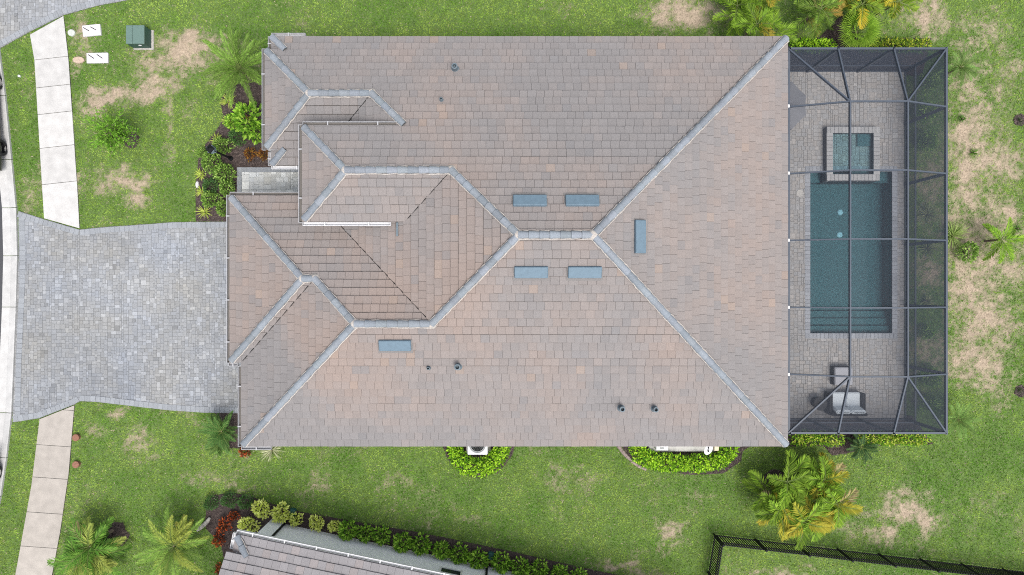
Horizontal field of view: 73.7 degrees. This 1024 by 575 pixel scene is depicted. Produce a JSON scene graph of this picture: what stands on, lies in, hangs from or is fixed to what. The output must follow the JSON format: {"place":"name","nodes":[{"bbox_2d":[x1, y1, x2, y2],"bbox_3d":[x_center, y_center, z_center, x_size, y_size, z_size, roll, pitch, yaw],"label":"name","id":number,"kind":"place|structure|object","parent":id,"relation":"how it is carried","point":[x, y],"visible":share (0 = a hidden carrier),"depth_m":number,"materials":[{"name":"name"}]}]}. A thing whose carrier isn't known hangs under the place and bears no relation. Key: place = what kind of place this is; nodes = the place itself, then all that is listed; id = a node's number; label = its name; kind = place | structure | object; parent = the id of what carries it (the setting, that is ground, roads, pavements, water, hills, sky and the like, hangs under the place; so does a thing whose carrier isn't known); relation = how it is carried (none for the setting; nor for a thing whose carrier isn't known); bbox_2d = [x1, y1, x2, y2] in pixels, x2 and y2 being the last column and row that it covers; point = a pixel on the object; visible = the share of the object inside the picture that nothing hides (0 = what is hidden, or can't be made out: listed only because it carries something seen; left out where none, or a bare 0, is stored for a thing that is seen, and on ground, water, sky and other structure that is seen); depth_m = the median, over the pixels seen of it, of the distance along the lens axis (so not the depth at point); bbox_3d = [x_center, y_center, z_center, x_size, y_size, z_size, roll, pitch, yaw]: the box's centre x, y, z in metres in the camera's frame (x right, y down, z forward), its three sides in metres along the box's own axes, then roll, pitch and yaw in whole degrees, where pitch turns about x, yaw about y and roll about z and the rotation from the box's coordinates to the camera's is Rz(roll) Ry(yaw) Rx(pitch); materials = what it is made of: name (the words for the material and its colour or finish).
{"place":"outdoors","nodes":[
{"label":"outdoors","id":0,"kind":"place"},
{"bbox_2d":[0,192,2,340],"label":"street","id":1,"kind":"structure","parent":0,"point":[1,256],"depth_m":28.00,"materials":[{"name":"grey asphalt"}]},
{"bbox_2d":[0,76,7,170],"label":"parked car","id":2,"kind":"object","parent":1,"relation":"on","point":[3,144],"visible":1,"depth_m":27.75,"materials":[{"name":"paint"}]},
{"bbox_2d":[15,405,74,574],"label":"sidewalk","id":3,"kind":"structure","parent":0,"point":[43,521],"depth_m":27.95,"materials":[{"name":"concrete"}]},
{"bbox_2d":[30,16,79,227],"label":"sidewalk","id":4,"kind":"structure","parent":0,"point":[56,132],"depth_m":27.95,"materials":[{"name":"concrete"}]},
{"bbox_2d":[0,0,126,47],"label":"driveway","id":5,"kind":"structure","parent":0,"point":[16,15],"depth_m":27.97,"materials":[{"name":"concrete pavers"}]},
{"bbox_2d":[0,0,119,46],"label":"driveway border","id":6,"kind":"object","parent":5,"relation":"on","point":[26,29],"visible":1,"depth_m":27.95,"materials":[{"name":"grey concrete"}]},
{"bbox_2d":[13,211,240,421],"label":"driveway","id":7,"kind":"structure","parent":0,"point":[139,315],"depth_m":27.97,"materials":[{"name":"grey stone"}]},
{"bbox_2d":[15,216,25,415],"bbox_3d":[-20.130,1.167,27.980,0.288,0.054,8.191,1,90,0],"label":"driveway border","id":8,"kind":"object","parent":7,"relation":"on","point":[20,313],"visible":1,"depth_m":27.95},
{"bbox_2d":[17,212,225,234],"bbox_3d":[-15.937,-2.475,27.980,8.707,0.054,0.844,3,90,0],"label":"driveway border","id":9,"kind":"object","parent":7,"relation":"on","point":[124,228],"visible":0.99,"depth_m":27.95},
{"bbox_2d":[12,395,237,421],"bbox_3d":[-15.820,4.834,27.980,9.313,0.054,0.969,-2,90,0],"label":"driveway border","id":10,"kind":"object","parent":7,"relation":"on","point":[74,400],"visible":0.98,"depth_m":27.95,"materials":[{"name":"grey stone"}]},
{"bbox_2d":[164,514,194,536],"bbox_3d":[-13.155,9.574,27.459,1.212,1.181,0.837,-33,90,0],"label":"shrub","id":11,"kind":"object","parent":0,"point":[192,520],"visible":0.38,"depth_m":27.18,"materials":[{"name":"green plant"}]},
{"bbox_2d":[242,167,297,191],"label":"entry path","id":12,"kind":"structure","parent":0,"point":[269,181],"depth_m":27.95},
{"bbox_2d":[237,167,297,191],"bbox_3d":[-9.962,-4.371,27.960,2.590,0.053,1.094,0,90,0],"label":"entry border","id":13,"kind":"object","parent":12,"relation":"on","point":[240,170],"visible":0.73,"depth_m":27.93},
{"bbox_2d":[0,0,1023,574],"bbox_3d":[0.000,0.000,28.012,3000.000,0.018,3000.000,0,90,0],"label":"ground","id":14,"kind":"structure","parent":0,"point":[956,200],"depth_m":28.01,"materials":[{"name":"green plant"}]},
{"bbox_2d":[0,49,18,503],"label":"kerb","id":15,"kind":"structure","parent":14,"relation":"on","point":[10,268],"depth_m":27.97,"materials":[{"name":"concrete"}]},
{"bbox_2d":[73,57,84,63],"bbox_3d":[-17.758,-9.319,27.981,0.480,0.098,0.277,0,90,0],"label":"meter lid","id":16,"kind":"object","parent":14,"relation":"on","point":[78,60],"visible":1,"depth_m":27.95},
{"bbox_2d":[82,24,101,36],"bbox_3d":[-17.207,-10.526,27.968,0.740,0.094,0.460,-6,90,0],"label":"utility cover","id":17,"kind":"object","parent":14,"relation":"on","point":[93,30],"visible":1,"depth_m":27.93,"materials":[{"name":"white concrete"}]},
{"bbox_2d":[86,53,108,63],"bbox_3d":[-16.971,-9.398,27.968,0.888,0.094,0.437,0,90,0],"label":"utility cover","id":18,"kind":"object","parent":14,"relation":"on","point":[96,58],"visible":1,"depth_m":27.93,"materials":[{"name":"white concrete"}]},
{"bbox_2d":[80,106,142,160],"bbox_3d":[-15.633,-6.031,26.931,2.216,2.202,2.084,0,90,0],"label":"young tree","id":19,"kind":"object","parent":14,"relation":"on","point":[110,136],"visible":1,"depth_m":26.59,"materials":[{"name":"green plant"}]},
{"bbox_2d":[126,25,153,49],"bbox_3d":[-15.089,-10.142,27.695,0.820,0.650,0.800,0,90,0],"label":"transformer box","id":20,"kind":"object","parent":14,"relation":"on","point":[139,37],"visible":1,"depth_m":27.38,"materials":[{"name":"metal"}]},
{"bbox_2d":[133,507,209,574],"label":"feather palm","id":21,"kind":"object","parent":14,"relation":"on","point":[177,540],"visible":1,"depth_m":26.64,"materials":[{"name":"green plant"}]},
{"bbox_2d":[204,436,231,456],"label":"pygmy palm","id":22,"kind":"object","parent":14,"relation":"on","point":[214,448],"visible":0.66,"depth_m":27.53,"materials":[{"name":"green plant"}]},
{"bbox_2d":[238,447,250,457],"bbox_3d":[-10.857,6.619,27.761,0.537,0.524,0.643,15,90,0],"label":"croton","id":23,"kind":"object","parent":14,"relation":"on","point":[243,453],"visible":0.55,"depth_m":27.70,"materials":[{"name":"red plant"}]},
{"bbox_2d":[258,446,280,461],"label":"spiky plant","id":24,"kind":"object","parent":14,"relation":"on","point":[269,452],"visible":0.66,"depth_m":27.81,"materials":[{"name":"beige plant"}]},
{"bbox_2d":[219,517,512,574],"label":"house","id":25,"kind":"structure","parent":14,"relation":"on","point":[270,547],"depth_m":25.09,"materials":[{"name":"tile"}]},
{"bbox_2d":[439,566,462,574],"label":"window","id":26,"kind":"structure","parent":25,"relation":"in","point":[443,569],"depth_m":26.80,"materials":[{"name":"black glass"}]},
{"bbox_2d":[466,446,490,454],"bbox_3d":[-1.375,6.249,27.577,1.000,0.886,1.000,0,90,0],"label":"air conditioner","id":27,"kind":"object","parent":14,"relation":"on","point":[476,450],"visible":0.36,"depth_m":27.16,"materials":[{"name":"metal"}]},
{"bbox_2d":[226,33,788,449],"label":"house","id":28,"kind":"structure","parent":14,"relation":"on","point":[490,241],"depth_m":23.99,"materials":[{"name":"tile"}]},
{"bbox_2d":[106,16,1023,574],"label":"mulch bed","id":29,"kind":"object","parent":14,"relation":"on","point":[218,513],"visible":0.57,"depth_m":27.99,"materials":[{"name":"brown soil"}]},
{"bbox_2d":[46,515,132,574],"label":"broad palm","id":30,"kind":"object","parent":29,"relation":"on","point":[92,551],"visible":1,"depth_m":26.81,"materials":[{"name":"green plant"}]},
{"bbox_2d":[196,147,208,158],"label":"round shrub","id":31,"kind":"object","parent":29,"relation":"on","point":[198,153],"visible":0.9,"depth_m":27.67,"materials":[{"name":"green plant"}]},
{"bbox_2d":[194,206,211,219],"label":"spiky plant","id":32,"kind":"object","parent":29,"relation":"on","point":[204,212],"visible":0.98,"depth_m":27.87,"materials":[{"name":"yellow plant"}]},
{"bbox_2d":[196,517,210,531],"bbox_3d":[-12.586,9.690,27.911,0.755,0.178,0.186,-43,90,0],"label":"landscape stone","id":33,"kind":"object","parent":29,"relation":"on","point":[205,523],"visible":0.89,"depth_m":27.85,"materials":[{"name":"grey stone"}]},
{"bbox_2d":[202,176,217,196],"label":"dark shrub","id":34,"kind":"object","parent":29,"relation":"on","point":[205,185],"visible":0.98,"depth_m":27.61,"materials":[{"name":"green plant"}]},
{"bbox_2d":[200,151,220,174],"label":"round shrub","id":35,"kind":"object","parent":29,"relation":"on","point":[204,162],"visible":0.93,"depth_m":27.46,"materials":[{"name":"green plant"}]},
{"bbox_2d":[202,495,218,510],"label":"dark shrub","id":36,"kind":"object","parent":29,"relation":"on","point":[207,507],"visible":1,"depth_m":27.67,"materials":[{"name":"green plant"}]},
{"bbox_2d":[201,190,222,208],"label":"round shrub","id":37,"kind":"object","parent":29,"relation":"on","point":[211,199],"visible":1,"depth_m":27.51,"materials":[{"name":"green plant"}]},
{"bbox_2d":[198,410,237,453],"bbox_3d":[-11.594,5.810,27.386,1.555,1.327,1.751,-20,90,0],"label":"pygmy palm","id":38,"kind":"object","parent":29,"relation":"on","point":[221,431],"visible":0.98,"depth_m":27.03,"materials":[{"name":"green plant"}]},
{"bbox_2d":[211,532,225,546],"bbox_3d":[-11.948,10.245,27.753,0.555,0.541,0.664,-10,90,0],"label":"croton","id":39,"kind":"object","parent":29,"relation":"on","point":[215,542],"visible":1,"depth_m":27.73,"materials":[{"name":"red plant"}]},
{"bbox_2d":[205,144,232,160],"bbox_3d":[-11.524,-5.289,26.922,0.320,2.155,0.319,-33,90,0],"label":"lamp post","id":40,"kind":"object","parent":29,"relation":"on","point":[210,148],"visible":1,"depth_m":26.22,"materials":[{"name":"black metal"}]},
{"bbox_2d":[215,199,225,216],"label":"round shrub","id":41,"kind":"object","parent":29,"relation":"on","point":[219,205],"visible":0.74,"depth_m":27.54,"materials":[{"name":"green plant"}]},
{"bbox_2d":[212,136,234,156],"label":"round shrub","id":42,"kind":"object","parent":29,"relation":"on","point":[221,140],"visible":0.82,"depth_m":27.50,"materials":[{"name":"green plant"}]},
{"bbox_2d":[211,162,236,182],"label":"round shrub","id":43,"kind":"object","parent":29,"relation":"on","point":[217,168],"visible":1,"depth_m":27.47,"materials":[{"name":"green plant"}]},
{"bbox_2d":[216,517,232,533],"bbox_3d":[-11.691,9.663,27.749,0.638,0.553,0.717,-1,90,0],"label":"croton","id":44,"kind":"object","parent":29,"relation":"on","point":[224,526],"visible":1,"depth_m":27.66,"materials":[{"name":"red plant"}]},
{"bbox_2d":[218,181,235,197],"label":"round shrub","id":45,"kind":"object","parent":29,"relation":"on","point":[221,188],"visible":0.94,"depth_m":27.57,"materials":[{"name":"green plant"}]},
{"bbox_2d":[220,492,237,508],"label":"dark shrub","id":46,"kind":"object","parent":29,"relation":"on","point":[223,502],"visible":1,"depth_m":27.65,"materials":[{"name":"green plant"}]},
{"bbox_2d":[222,113,240,129],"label":"glossy shrub","id":47,"kind":"object","parent":29,"relation":"on","point":[227,119],"visible":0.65,"depth_m":27.58,"materials":[{"name":"green plant"}]},
{"bbox_2d":[200,20,267,108],"bbox_3d":[-10.568,-8.688,26.856,3.187,2.388,3.258,-34,90,0],"label":"date palm","id":48,"kind":"object","parent":29,"relation":"on","point":[248,73],"visible":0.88,"depth_m":26.41,"materials":[{"name":"green plant"}]},
{"bbox_2d":[227,511,240,521],"bbox_3d":[-11.338,9.310,27.793,0.557,0.454,0.465,-13,90,0],"label":"croton","id":49,"kind":"object","parent":29,"relation":"on","point":[234,516],"visible":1,"depth_m":27.79,"materials":[{"name":"red plant"}]},
{"bbox_2d":[227,129,247,147],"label":"dark shrub","id":50,"kind":"object","parent":29,"relation":"on","point":[232,136],"visible":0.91,"depth_m":27.61,"materials":[{"name":"green plant"}]},
{"bbox_2d":[237,493,253,509],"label":"dark shrub","id":51,"kind":"object","parent":29,"relation":"on","point":[247,506],"visible":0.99,"depth_m":27.64,"materials":[{"name":"green plant"}]},
{"bbox_2d":[231,100,261,140],"bbox_3d":[-10.558,-6.783,27.447,1.530,1.199,1.801,27,90,0],"label":"glossy shrub","id":52,"kind":"object","parent":29,"relation":"on","point":[237,116],"visible":0.91,"depth_m":27.23,"materials":[{"name":"green plant"}]},
{"bbox_2d":[237,516,260,531],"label":"variegated shrub","id":53,"kind":"object","parent":29,"relation":"on","point":[241,524],"visible":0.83,"depth_m":27.56,"materials":[{"name":"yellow plant"}]},
{"bbox_2d":[244,147,257,161],"bbox_3d":[-10.639,-5.437,27.789,0.576,0.472,0.581,-32,90,0],"label":"croton","id":54,"kind":"object","parent":29,"relation":"on","point":[250,151],"visible":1,"depth_m":27.71,"materials":[{"name":"orange plant"}]},
{"bbox_2d":[241,120,261,144],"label":"glossy shrub","id":55,"kind":"object","parent":29,"relation":"on","point":[252,134],"visible":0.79,"depth_m":27.48,"materials":[{"name":"green plant"}]},
{"bbox_2d":[251,497,270,519],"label":"variegated shrub","id":56,"kind":"object","parent":29,"relation":"on","point":[256,512],"visible":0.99,"depth_m":27.58,"materials":[{"name":"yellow plant"}]},
{"bbox_2d":[257,148,268,160],"bbox_3d":[-10.100,-5.435,27.789,0.576,0.472,0.581,-44,90,0],"label":"croton","id":57,"kind":"object","parent":29,"relation":"on","point":[259,152],"visible":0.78,"depth_m":27.68,"materials":[{"name":"orange plant"}]},
{"bbox_2d":[268,500,290,523],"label":"variegated shrub","id":58,"kind":"object","parent":29,"relation":"on","point":[278,518],"visible":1,"depth_m":27.56,"materials":[{"name":"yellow plant"}]},
{"bbox_2d":[289,511,303,527],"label":"variegated shrub","id":59,"kind":"object","parent":29,"relation":"on","point":[293,522],"visible":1,"depth_m":27.68,"materials":[{"name":"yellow plant"}]},
{"bbox_2d":[309,514,324,532],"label":"variegated shrub","id":60,"kind":"object","parent":29,"relation":"on","point":[312,523],"visible":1,"depth_m":27.65,"materials":[{"name":"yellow plant"}]},
{"bbox_2d":[327,520,340,532],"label":"variegated shrub","id":61,"kind":"object","parent":29,"relation":"on","point":[330,528],"visible":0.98,"depth_m":27.68,"materials":[{"name":"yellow plant"}]},
{"bbox_2d":[337,519,357,540],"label":"glossy shrub","id":62,"kind":"object","parent":29,"relation":"on","point":[343,536],"visible":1,"depth_m":27.50,"materials":[{"name":"green plant"}]},
{"bbox_2d":[355,523,374,543],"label":"glossy shrub","id":63,"kind":"object","parent":29,"relation":"on","point":[365,539],"visible":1,"depth_m":27.60,"materials":[{"name":"green plant"}]},
{"bbox_2d":[371,525,391,545],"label":"glossy shrub","id":64,"kind":"object","parent":29,"relation":"on","point":[381,542],"visible":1,"depth_m":27.58,"materials":[{"name":"green plant"}]},
{"bbox_2d":[392,531,412,552],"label":"glossy shrub","id":65,"kind":"object","parent":29,"relation":"on","point":[399,549],"visible":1,"depth_m":27.50,"materials":[{"name":"green plant"}]},
{"bbox_2d":[409,531,432,556],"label":"glossy shrub","id":66,"kind":"object","parent":29,"relation":"on","point":[415,548],"visible":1,"depth_m":27.53,"materials":[{"name":"green plant"}]},
{"bbox_2d":[430,540,450,560],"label":"glossy shrub","id":67,"kind":"object","parent":29,"relation":"on","point":[443,556],"visible":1,"depth_m":27.55,"materials":[{"name":"green plant"}]},
{"bbox_2d":[448,542,471,564],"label":"glossy shrub","id":68,"kind":"object","parent":29,"relation":"on","point":[463,559],"visible":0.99,"depth_m":27.53,"materials":[{"name":"green plant"}]},
{"bbox_2d":[445,446,510,478],"bbox_3d":[-1.336,6.803,27.587,2.744,0.874,1.854,0,90,0],"label":"horseshoe hedge","id":69,"kind":"object","parent":29,"relation":"on","point":[497,458],"visible":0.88,"depth_m":27.43,"materials":[{"name":"green plant"}]},
{"bbox_2d":[467,547,489,568],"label":"glossy shrub","id":70,"kind":"object","parent":29,"relation":"on","point":[471,558],"visible":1,"depth_m":27.51,"materials":[{"name":"green plant"}]},
{"bbox_2d":[490,551,511,574],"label":"glossy shrub","id":71,"kind":"object","parent":29,"relation":"on","point":[500,570],"visible":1,"depth_m":27.51,"materials":[{"name":"green plant"}]},
{"bbox_2d":[510,556,530,574],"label":"glossy shrub","id":72,"kind":"object","parent":29,"relation":"on","point":[525,572],"visible":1,"depth_m":27.54,"materials":[{"name":"green plant"}]},
{"bbox_2d":[530,557,549,574],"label":"glossy shrub","id":73,"kind":"object","parent":29,"relation":"on","point":[545,568],"visible":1,"depth_m":27.58,"materials":[{"name":"green plant"}]},
{"bbox_2d":[550,564,568,574],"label":"glossy shrub","id":74,"kind":"object","parent":29,"relation":"on","point":[556,568],"visible":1,"depth_m":27.61,"materials":[{"name":"green plant"}]},
{"bbox_2d":[569,567,586,574],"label":"glossy shrub","id":75,"kind":"object","parent":29,"relation":"on","point":[579,570],"visible":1,"depth_m":27.69,"materials":[{"name":"green plant"}]},
{"bbox_2d":[648,446,713,450],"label":"equipment plinth","id":76,"kind":"structure","parent":29,"relation":"on","point":[701,448],"depth_m":27.80,"materials":[{"name":"concrete"}]},
{"bbox_2d":[703,446,712,454],"bbox_3d":[7.722,6.303,27.413,0.427,1.275,0.706,-31,90,0],"label":"satellite dish","id":77,"kind":"object","parent":76,"relation":"on","point":[707,450],"visible":0.75,"depth_m":27.13,"materials":[{"name":"white paint"}]},
{"bbox_2d":[628,446,740,473],"bbox_3d":[6.962,6.730,27.571,4.587,0.905,1.701,0,90,0],"label":"boxed hedge","id":78,"kind":"object","parent":29,"relation":"on","point":[684,463],"visible":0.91,"depth_m":27.45,"materials":[{"name":"green plant"}]},
{"bbox_2d":[742,448,862,550],"bbox_3d":[11.300,8.223,26.928,4.266,2.271,3.798,0,90,0],"label":"areca palm","id":79,"kind":"object","parent":29,"relation":"on","point":[795,511],"visible":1,"depth_m":26.35,"materials":[{"name":"green plant"}]},
{"bbox_2d":[788,36,837,46],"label":"hedge","id":80,"kind":"object","parent":29,"relation":"on","point":[813,41],"visible":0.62,"depth_m":27.45,"materials":[{"name":"green plant"}]},
{"bbox_2d":[789,434,845,447],"bbox_3d":[12.296,6.091,27.634,2.396,0.780,0.828,0,90,0],"label":"hedge","id":81,"kind":"object","parent":29,"relation":"on","point":[816,437],"visible":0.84,"depth_m":27.49,"materials":[{"name":"green plant"}]},
{"bbox_2d":[837,10,883,46],"bbox_3d":[13.702,-10.161,27.114,1.956,1.871,1.927,0,90,0],"label":"fan palm","id":82,"kind":"object","parent":29,"relation":"on","point":[873,29],"visible":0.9,"depth_m":26.73,"materials":[{"name":"green plant"}]},
{"bbox_2d":[846,434,877,463],"bbox_3d":[14.021,6.438,27.530,1.187,1.040,1.177,17,90,0],"label":"pygmy palm","id":83,"kind":"object","parent":29,"relation":"on","point":[860,449],"visible":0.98,"depth_m":27.35,"materials":[{"name":"green plant"}]},
{"bbox_2d":[852,434,931,446],"bbox_3d":[15.384,6.095,27.631,3.194,0.786,0.789,0,90,0],"label":"hedge","id":84,"kind":"object","parent":29,"relation":"on","point":[919,440],"visible":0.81,"depth_m":27.47,"materials":[{"name":"green plant"}]},
{"bbox_2d":[857,36,932,46],"bbox_3d":[15.471,-9.796,27.622,3.182,0.804,0.769,0,90,0],"label":"hedge","id":85,"kind":"object","parent":29,"relation":"on","point":[902,40],"visible":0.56,"depth_m":27.44,"materials":[{"name":"green plant"}]},
{"bbox_2d":[617,446,646,470],"bbox_3d":[4.883,7.011,27.949,1.528,0.162,0.247,41,90,0],"label":"bed edging","id":86,"kind":"object","parent":14,"relation":"on","point":[622,451],"visible":0.84,"depth_m":27.89,"materials":[{"name":"concrete"}]},
{"bbox_2d":[712,0,797,42],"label":"areca palm","id":87,"kind":"object","parent":14,"relation":"on","point":[749,21],"visible":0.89,"depth_m":26.47,"materials":[{"name":"green plant"}]},
{"bbox_2d":[787,0,859,39],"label":"areca palm","id":88,"kind":"object","parent":14,"relation":"on","point":[831,5],"visible":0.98,"depth_m":26.50,"materials":[{"name":"green plant"}]},
{"bbox_2d":[790,72,903,417],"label":"pool deck","id":89,"kind":"structure","parent":14,"relation":"on","point":[877,357],"depth_m":27.95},
{"bbox_2d":[790,82,805,129],"bbox_3d":[10.240,-6.903,26.685,1.823,2.530,1.823,0,90,0],"label":"patio umbrella","id":90,"kind":"object","parent":89,"relation":"on","point":[797,97],"visible":0.17,"depth_m":25.78,"materials":[{"name":"fabric"}]},
{"bbox_2d":[810,397,826,409],"bbox_3d":[12.427,4.679,27.720,0.550,0.460,0.550,0,90,0],"label":"side table","id":91,"kind":"object","parent":89,"relation":"on","point":[814,401],"visible":0.81,"depth_m":27.49,"materials":[{"name":"wicker"}]},
{"bbox_2d":[830,366,852,384],"bbox_3d":[13.393,3.581,27.738,0.740,0.405,0.740,0,90,0],"label":"ottoman","id":92,"kind":"object","parent":89,"relation":"on","point":[838,370],"visible":0.77,"depth_m":27.54,"materials":[{"name":"fabric"}]},
{"bbox_2d":[824,391,867,415],"bbox_3d":[13.481,4.684,27.529,1.430,0.902,0.900,0,90,0],"label":"patio sofa","id":93,"kind":"object","parent":89,"relation":"on","point":[855,404],"visible":0.94,"depth_m":27.51,"materials":[{"name":"fabric"}]},
{"bbox_2d":[819,127,879,183],"bbox_3d":[13.825,-5.425,28.524,2.170,1.772,2.180,0,90,0],"label":"spa","id":94,"kind":"object","parent":89,"relation":"on","point":[868,136],"visible":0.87,"depth_m":27.64,"materials":[{"name":"tile"}]},
{"bbox_2d":[805,166,897,338],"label":"swimming pool","id":95,"kind":"structure","parent":89,"relation":"in","point":[874,210],"depth_m":28.72,"materials":[{"name":"liquid"}]},
{"bbox_2d":[788,47,947,434],"bbox_3d":[13.136,-1.732,26.224,5.992,3.456,14.345,0,90,0],"label":"pool cage","id":96,"kind":"object","parent":89,"relation":"on","point":[924,85],"visible":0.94,"depth_m":26.05,"materials":[{"name":"metal"}]},
{"bbox_2d":[707,533,1023,574],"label":"picket fence","id":97,"kind":"object","parent":14,"relation":"on","point":[925,564],"visible":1,"depth_m":27.36,"materials":[{"name":"black metal"}]},
{"bbox_2d":[836,0,922,28],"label":"areca palm","id":98,"kind":"object","parent":14,"relation":"on","point":[876,6],"visible":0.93,"depth_m":26.40,"materials":[{"name":"green plant"}]},
{"bbox_2d":[948,219,972,250],"bbox_3d":[17.942,-2.144,27.655,1.442,0.749,1.522,0,90,0],"label":"grass clump","id":99,"kind":"object","parent":14,"relation":"on","point":[952,234],"visible":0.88,"depth_m":27.74,"materials":[{"name":"green plant"}]},
{"bbox_2d":[948,401,981,438],"bbox_3d":[17.746,5.207,27.377,1.377,1.347,1.512,21,90,0],"label":"pygmy palm","id":100,"kind":"object","parent":14,"relation":"on","point":[959,423],"visible":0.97,"depth_m":27.02,"materials":[{"name":"green plant"}]},
{"bbox_2d":[948,49,981,86],"bbox_3d":[17.747,-8.690,27.351,1.556,1.398,1.442,-17,90,0],"label":"pygmy palm","id":101,"kind":"object","parent":14,"relation":"on","point":[965,68],"visible":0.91,"depth_m":26.98,"materials":[{"name":"green plant"}]},
{"bbox_2d":[955,240,979,263],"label":"round shrub","id":102,"kind":"object","parent":14,"relation":"on","point":[975,247],"visible":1,"depth_m":27.48,"materials":[{"name":"green plant"}]},
{"bbox_2d":[982,216,1023,263],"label":"slender palm","id":103,"kind":"object","parent":14,"relation":"on","point":[995,232],"visible":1,"depth_m":26.93,"materials":[{"name":"green plant"}]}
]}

